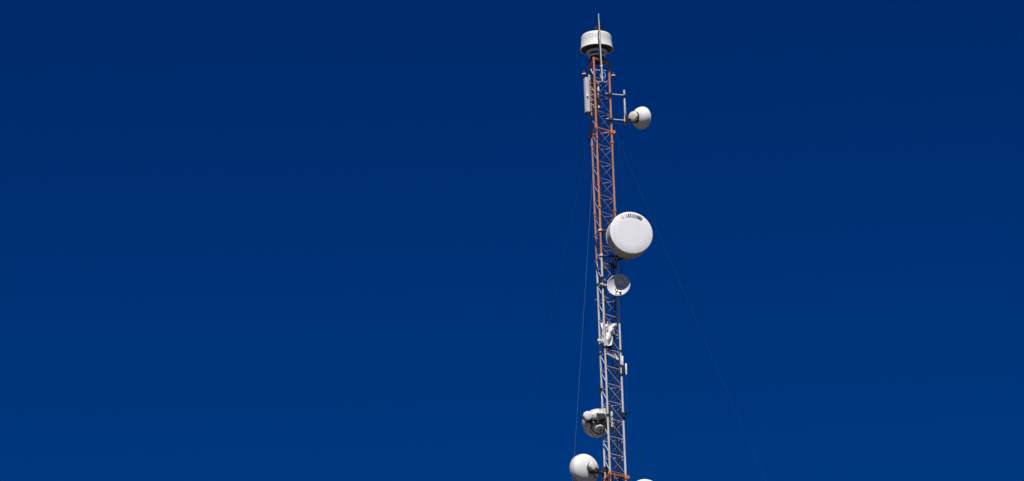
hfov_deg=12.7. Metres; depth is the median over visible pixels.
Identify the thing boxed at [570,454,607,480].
drum dish
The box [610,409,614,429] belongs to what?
narrow antenna
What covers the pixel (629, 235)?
drum dish
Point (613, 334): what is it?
feeder cable
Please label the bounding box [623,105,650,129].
dish antenna
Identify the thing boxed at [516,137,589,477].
guy wire
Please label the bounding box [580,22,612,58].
drum radome
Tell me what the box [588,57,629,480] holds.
lattice mast
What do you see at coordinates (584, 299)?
guy wire
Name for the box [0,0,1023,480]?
sky
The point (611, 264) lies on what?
clamp cluster
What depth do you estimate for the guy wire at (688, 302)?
130.86 m
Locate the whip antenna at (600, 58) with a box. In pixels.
[595,13,606,82]
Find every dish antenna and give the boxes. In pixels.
[582,409,610,437]
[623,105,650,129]
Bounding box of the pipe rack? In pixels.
[588,70,594,115]
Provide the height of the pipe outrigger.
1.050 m
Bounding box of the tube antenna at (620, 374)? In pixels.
[619,363,626,375]
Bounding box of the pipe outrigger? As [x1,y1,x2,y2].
[605,90,626,123]
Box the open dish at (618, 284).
[607,274,629,295]
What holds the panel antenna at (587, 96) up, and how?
attached to the lattice mast
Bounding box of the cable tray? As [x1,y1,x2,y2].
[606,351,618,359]
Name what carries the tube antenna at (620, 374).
attached to the lattice mast
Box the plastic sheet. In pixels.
[601,321,616,345]
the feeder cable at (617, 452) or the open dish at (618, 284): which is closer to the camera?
the feeder cable at (617, 452)
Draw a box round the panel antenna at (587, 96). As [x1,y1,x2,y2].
[584,77,592,114]
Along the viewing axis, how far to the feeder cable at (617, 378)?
129.54 m
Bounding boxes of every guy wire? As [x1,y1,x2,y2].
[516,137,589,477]
[573,127,595,470]
[615,133,764,477]
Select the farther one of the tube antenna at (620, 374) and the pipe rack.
the pipe rack
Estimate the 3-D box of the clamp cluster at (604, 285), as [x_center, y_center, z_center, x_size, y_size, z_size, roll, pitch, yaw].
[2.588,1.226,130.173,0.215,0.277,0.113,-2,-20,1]
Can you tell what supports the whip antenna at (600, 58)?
attached to the lattice mast
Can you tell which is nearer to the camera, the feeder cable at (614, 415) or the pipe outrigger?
the feeder cable at (614, 415)
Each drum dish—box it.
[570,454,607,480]
[594,212,652,273]
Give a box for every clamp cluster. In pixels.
[600,279,606,288]
[603,261,617,270]
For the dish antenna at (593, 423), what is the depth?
129.19 m
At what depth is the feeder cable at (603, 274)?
130.55 m
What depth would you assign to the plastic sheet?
129.78 m
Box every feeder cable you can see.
[596,69,612,480]
[607,192,619,469]
[612,257,621,480]
[612,357,617,479]
[615,422,619,480]
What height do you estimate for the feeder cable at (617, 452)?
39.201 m

